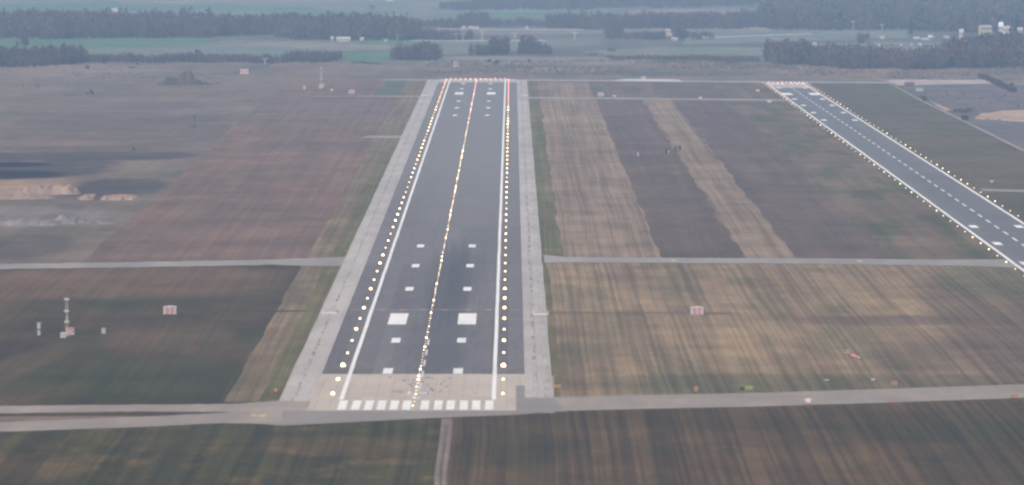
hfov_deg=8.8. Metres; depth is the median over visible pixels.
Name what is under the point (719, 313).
ditch
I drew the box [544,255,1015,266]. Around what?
service road
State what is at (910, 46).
field
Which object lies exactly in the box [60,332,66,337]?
equipment hut
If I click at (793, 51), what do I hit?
wood
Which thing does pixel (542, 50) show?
wood
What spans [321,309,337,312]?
cable guide
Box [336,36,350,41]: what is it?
house
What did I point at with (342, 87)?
field
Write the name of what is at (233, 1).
field
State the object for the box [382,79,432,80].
service road
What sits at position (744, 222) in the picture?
grass strip
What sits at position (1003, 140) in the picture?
path
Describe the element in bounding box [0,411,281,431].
service road
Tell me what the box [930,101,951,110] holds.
path
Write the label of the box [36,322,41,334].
weather mast
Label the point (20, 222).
rubble heap
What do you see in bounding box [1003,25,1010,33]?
apartment block
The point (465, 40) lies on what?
road
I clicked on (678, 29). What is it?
wood
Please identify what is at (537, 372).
concrete shoulder
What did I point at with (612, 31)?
wood
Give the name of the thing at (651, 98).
service road
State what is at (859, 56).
wood
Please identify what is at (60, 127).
ground
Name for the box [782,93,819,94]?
runway markings
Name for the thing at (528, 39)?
wood
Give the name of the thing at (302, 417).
taxiway
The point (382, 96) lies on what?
service road
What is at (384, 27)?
wood
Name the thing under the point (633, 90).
grass strip
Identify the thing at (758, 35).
road
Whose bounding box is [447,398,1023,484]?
field
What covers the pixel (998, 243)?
runway markings
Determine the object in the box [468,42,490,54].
wood
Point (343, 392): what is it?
runway markings
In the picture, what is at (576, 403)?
taxiway
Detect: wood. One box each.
[0,6,274,38]
[0,42,88,67]
[1,40,74,65]
[272,10,424,40]
[389,40,442,60]
[389,41,430,60]
[414,28,477,40]
[420,16,599,28]
[433,17,542,27]
[438,0,760,10]
[456,9,489,21]
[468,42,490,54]
[486,35,510,54]
[516,40,551,54]
[519,34,537,47]
[544,8,803,29]
[603,21,623,38]
[621,30,665,39]
[670,19,687,38]
[685,30,713,39]
[755,0,1023,32]
[760,37,812,65]
[777,41,810,62]
[803,41,946,69]
[938,28,1023,68]
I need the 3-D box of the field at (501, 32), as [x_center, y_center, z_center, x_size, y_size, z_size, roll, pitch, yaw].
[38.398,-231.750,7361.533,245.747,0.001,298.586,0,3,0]
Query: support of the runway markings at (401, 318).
on the runway at (474, 214)
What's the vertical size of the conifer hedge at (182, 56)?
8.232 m
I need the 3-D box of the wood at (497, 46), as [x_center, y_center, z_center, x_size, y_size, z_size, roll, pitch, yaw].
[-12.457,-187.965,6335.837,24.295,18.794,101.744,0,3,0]
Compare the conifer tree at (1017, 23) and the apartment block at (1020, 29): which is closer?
the apartment block at (1020, 29)
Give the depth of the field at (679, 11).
8785.17 m
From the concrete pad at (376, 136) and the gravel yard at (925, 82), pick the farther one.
the gravel yard at (925, 82)
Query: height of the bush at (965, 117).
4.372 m
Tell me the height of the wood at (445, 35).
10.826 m
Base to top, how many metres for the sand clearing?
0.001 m
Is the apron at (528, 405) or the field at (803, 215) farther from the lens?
the field at (803, 215)
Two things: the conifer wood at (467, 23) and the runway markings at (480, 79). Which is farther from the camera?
the conifer wood at (467, 23)
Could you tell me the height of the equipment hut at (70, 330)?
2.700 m
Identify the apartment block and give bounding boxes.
[978,25,991,35]
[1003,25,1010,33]
[1017,27,1022,33]
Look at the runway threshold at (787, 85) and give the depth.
5274.43 m
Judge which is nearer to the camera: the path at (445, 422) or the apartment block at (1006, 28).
the path at (445, 422)
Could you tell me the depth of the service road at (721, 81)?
5392.16 m
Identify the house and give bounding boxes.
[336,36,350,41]
[666,29,672,35]
[959,29,963,38]
[998,21,1002,33]
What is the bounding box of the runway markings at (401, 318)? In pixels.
[388,92,495,323]
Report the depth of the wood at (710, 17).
7604.12 m
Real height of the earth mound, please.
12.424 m
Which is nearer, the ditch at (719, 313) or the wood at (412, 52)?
the ditch at (719, 313)
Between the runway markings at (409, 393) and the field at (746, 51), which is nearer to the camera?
the runway markings at (409, 393)
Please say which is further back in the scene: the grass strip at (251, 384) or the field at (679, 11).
the field at (679, 11)
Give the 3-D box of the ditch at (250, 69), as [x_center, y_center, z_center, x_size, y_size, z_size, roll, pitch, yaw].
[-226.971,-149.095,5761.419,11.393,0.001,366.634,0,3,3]
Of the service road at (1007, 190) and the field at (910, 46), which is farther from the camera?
the field at (910, 46)
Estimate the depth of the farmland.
7046.65 m
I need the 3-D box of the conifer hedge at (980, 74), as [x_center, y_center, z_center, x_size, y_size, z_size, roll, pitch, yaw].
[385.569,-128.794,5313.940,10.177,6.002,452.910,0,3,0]
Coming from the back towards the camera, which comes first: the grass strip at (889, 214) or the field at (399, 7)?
the field at (399, 7)
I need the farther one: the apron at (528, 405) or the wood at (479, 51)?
the wood at (479, 51)
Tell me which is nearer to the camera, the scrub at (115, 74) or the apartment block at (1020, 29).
the scrub at (115, 74)
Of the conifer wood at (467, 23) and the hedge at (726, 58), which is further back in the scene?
the conifer wood at (467, 23)
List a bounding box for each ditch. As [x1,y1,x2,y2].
[179,310,305,311]
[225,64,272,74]
[550,312,688,312]
[704,312,740,313]
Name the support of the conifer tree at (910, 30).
on the farmland
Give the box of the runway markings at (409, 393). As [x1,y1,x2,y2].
[407,391,430,397]
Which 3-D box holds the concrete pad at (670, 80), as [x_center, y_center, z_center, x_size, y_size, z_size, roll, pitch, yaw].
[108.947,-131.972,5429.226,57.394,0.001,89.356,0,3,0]
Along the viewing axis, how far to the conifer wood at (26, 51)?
5908.96 m
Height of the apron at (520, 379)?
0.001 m
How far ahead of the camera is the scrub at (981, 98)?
4934.72 m
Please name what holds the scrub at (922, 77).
on the ground at (60, 127)
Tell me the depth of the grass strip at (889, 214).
3444.43 m
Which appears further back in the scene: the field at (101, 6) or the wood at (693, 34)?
the field at (101, 6)
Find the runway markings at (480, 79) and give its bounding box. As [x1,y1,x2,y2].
[450,79,506,79]
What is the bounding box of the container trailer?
[904,82,913,85]
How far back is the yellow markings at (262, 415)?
1916.45 m
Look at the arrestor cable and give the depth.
2401.99 m
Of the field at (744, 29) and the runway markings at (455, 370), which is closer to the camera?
the runway markings at (455, 370)
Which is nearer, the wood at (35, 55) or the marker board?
the marker board
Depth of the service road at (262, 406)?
1939.73 m
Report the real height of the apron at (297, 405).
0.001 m
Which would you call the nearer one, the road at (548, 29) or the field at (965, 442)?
the field at (965, 442)
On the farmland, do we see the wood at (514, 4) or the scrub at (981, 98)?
the wood at (514, 4)
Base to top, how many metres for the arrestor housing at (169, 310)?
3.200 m
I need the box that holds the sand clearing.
[975,110,1023,121]
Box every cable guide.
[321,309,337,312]
[532,311,548,314]
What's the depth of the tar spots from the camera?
2038.35 m
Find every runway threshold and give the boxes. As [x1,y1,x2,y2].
[307,374,515,410]
[765,82,808,87]
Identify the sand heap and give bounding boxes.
[0,192,55,199]
[14,183,80,194]
[79,194,93,199]
[100,195,133,199]
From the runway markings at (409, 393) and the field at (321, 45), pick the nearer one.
the runway markings at (409, 393)
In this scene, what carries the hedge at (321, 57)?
on the farmland
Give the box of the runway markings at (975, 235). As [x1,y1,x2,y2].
[766,83,1023,271]
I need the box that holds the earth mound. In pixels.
[156,69,208,84]
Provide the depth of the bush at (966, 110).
4604.18 m
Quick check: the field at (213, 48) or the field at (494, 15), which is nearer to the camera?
the field at (213, 48)
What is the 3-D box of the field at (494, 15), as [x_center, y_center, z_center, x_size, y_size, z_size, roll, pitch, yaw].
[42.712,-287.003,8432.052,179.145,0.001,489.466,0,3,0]
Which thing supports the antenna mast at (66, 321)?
on the ground at (60, 127)
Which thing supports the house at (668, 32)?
on the farmland
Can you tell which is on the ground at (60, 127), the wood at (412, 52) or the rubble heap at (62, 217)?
the rubble heap at (62, 217)
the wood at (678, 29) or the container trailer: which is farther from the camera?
the wood at (678, 29)
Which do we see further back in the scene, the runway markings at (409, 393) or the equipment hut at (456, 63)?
the equipment hut at (456, 63)
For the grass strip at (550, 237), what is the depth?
3468.78 m
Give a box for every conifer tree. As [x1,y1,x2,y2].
[909,16,912,33]
[1014,14,1019,33]
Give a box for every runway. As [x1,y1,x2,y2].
[322,82,524,373]
[775,88,1023,268]
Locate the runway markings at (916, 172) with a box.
[791,87,1023,245]
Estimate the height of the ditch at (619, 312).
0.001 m
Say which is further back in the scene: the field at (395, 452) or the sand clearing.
the sand clearing
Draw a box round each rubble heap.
[0,218,60,225]
[54,214,69,220]
[61,217,115,224]
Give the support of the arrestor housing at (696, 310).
on the ground at (60, 127)
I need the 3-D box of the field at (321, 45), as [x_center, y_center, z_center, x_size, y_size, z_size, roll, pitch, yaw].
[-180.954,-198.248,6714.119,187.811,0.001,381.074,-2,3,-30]
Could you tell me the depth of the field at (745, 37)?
7188.97 m
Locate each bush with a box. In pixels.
[951,107,975,112]
[961,115,969,119]
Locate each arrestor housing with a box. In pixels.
[162,305,176,314]
[689,306,704,314]
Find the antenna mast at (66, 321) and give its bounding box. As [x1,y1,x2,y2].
[64,298,68,331]
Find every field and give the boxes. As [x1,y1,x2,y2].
[0,0,475,16]
[0,3,376,17]
[0,39,214,48]
[0,265,300,415]
[0,417,446,484]
[82,96,397,261]
[86,39,354,57]
[112,0,380,3]
[216,41,411,49]
[227,51,400,61]
[273,81,396,94]
[354,40,435,44]
[372,80,413,94]
[404,8,627,21]
[412,56,649,64]
[435,39,600,54]
[438,30,632,34]
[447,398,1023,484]
[477,12,610,18]
[529,81,975,264]
[544,262,1023,396]
[583,47,763,55]
[619,9,755,15]
[622,27,771,31]
[683,30,908,44]
[810,83,1023,269]
[813,42,941,51]
[903,84,1023,148]
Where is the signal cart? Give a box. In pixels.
[740,386,752,390]
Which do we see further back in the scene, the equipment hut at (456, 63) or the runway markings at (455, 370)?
the equipment hut at (456, 63)
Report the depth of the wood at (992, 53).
5844.02 m
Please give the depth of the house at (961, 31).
6929.57 m
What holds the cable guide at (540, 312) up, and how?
on the concrete shoulder at (537, 372)
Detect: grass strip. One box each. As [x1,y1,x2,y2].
[225,81,426,401]
[258,157,390,401]
[527,82,562,259]
[538,82,660,257]
[542,263,560,396]
[590,83,662,97]
[643,100,794,257]
[653,83,726,97]
[707,82,1005,259]
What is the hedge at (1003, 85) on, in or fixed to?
on the ground at (60, 127)
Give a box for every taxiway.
[282,411,516,425]
[517,384,1023,414]
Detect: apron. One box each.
[267,376,553,425]
[515,385,565,412]
[516,374,524,384]
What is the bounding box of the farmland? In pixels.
[0,0,995,65]
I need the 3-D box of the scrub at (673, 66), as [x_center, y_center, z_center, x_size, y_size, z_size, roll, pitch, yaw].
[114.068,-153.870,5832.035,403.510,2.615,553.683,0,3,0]
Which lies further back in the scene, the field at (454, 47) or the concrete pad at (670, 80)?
the field at (454, 47)
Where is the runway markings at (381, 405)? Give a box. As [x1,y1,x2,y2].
[337,400,493,409]
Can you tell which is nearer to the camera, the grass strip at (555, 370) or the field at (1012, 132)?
the grass strip at (555, 370)
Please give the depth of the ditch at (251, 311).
2395.32 m
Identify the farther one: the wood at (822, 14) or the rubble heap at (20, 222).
the wood at (822, 14)
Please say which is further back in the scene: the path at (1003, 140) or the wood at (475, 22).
the wood at (475, 22)
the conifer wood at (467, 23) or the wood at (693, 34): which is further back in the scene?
the conifer wood at (467, 23)
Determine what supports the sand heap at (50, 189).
on the ground at (60, 127)
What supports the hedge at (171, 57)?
on the farmland
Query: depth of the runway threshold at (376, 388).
2009.80 m
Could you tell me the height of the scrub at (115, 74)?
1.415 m
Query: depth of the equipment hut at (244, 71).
5630.37 m
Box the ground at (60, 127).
[0,61,1023,421]
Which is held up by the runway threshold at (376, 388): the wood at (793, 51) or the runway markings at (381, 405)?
the runway markings at (381, 405)
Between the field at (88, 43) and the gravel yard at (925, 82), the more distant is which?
the field at (88, 43)
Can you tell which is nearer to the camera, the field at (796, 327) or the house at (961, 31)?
the field at (796, 327)
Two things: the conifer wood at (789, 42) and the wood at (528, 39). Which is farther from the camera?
the wood at (528, 39)
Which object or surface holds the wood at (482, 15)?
on the farmland
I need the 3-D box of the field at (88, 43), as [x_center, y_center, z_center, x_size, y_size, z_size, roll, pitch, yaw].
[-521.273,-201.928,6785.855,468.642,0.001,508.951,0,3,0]
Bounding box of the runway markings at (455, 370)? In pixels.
[382,83,492,373]
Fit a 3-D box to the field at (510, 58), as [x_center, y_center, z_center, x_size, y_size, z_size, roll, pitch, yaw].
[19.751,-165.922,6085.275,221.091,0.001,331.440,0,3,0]
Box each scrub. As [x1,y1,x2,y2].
[0,66,219,87]
[411,58,881,75]
[886,67,1023,80]
[924,92,1023,125]
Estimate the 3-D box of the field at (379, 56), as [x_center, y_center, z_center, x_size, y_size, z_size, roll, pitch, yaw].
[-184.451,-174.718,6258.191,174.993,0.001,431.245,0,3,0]
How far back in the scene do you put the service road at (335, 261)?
2708.95 m
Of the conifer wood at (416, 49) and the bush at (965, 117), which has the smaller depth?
the bush at (965, 117)
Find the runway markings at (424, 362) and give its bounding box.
[418,339,429,388]
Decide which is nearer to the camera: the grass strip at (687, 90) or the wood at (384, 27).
the grass strip at (687, 90)
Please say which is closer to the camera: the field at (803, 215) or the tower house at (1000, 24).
the field at (803, 215)
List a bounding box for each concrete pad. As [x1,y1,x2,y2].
[361,135,400,137]
[613,79,681,81]
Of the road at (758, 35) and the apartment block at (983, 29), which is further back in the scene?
the road at (758, 35)
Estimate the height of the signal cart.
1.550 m
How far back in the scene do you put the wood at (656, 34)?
7011.59 m
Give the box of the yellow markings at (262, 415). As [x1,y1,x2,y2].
[251,260,861,416]
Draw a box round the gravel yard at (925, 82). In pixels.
[886,80,1002,85]
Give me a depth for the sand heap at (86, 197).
3287.02 m
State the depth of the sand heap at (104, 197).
3282.56 m
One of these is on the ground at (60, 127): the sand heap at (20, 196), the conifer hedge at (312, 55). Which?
the sand heap at (20, 196)
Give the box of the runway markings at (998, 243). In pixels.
[776,87,1023,264]
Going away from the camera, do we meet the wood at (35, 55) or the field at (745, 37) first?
the wood at (35, 55)
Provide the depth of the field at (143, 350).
2275.31 m
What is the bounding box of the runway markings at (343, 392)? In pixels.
[339,80,505,398]
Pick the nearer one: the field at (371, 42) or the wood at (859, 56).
the wood at (859, 56)
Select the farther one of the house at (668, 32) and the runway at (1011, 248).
the house at (668, 32)
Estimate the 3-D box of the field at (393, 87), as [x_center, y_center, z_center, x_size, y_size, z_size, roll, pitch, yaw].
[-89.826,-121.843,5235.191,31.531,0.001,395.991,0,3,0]
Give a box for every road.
[0,257,344,268]
[0,401,290,412]
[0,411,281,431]
[327,96,419,96]
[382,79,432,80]
[410,40,545,40]
[505,29,583,29]
[524,79,1023,83]
[529,97,784,100]
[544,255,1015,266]
[683,33,811,38]
[981,189,1023,191]
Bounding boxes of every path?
[434,418,452,484]
[873,77,1023,150]
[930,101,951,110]
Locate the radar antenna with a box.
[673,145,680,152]
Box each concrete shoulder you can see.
[279,80,438,400]
[439,79,516,81]
[517,80,552,397]
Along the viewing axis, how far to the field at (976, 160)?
4118.27 m
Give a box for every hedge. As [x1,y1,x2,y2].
[87,51,290,63]
[106,52,273,63]
[280,49,342,62]
[286,48,337,61]
[611,54,759,61]
[977,73,1016,92]
[978,72,1016,91]
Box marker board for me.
[1010,394,1017,398]
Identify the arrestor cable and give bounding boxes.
[379,309,491,309]
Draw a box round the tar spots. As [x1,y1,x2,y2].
[389,376,475,393]
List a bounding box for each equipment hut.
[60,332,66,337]
[66,327,75,334]
[240,68,248,73]
[453,61,458,66]
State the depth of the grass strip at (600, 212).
3468.54 m

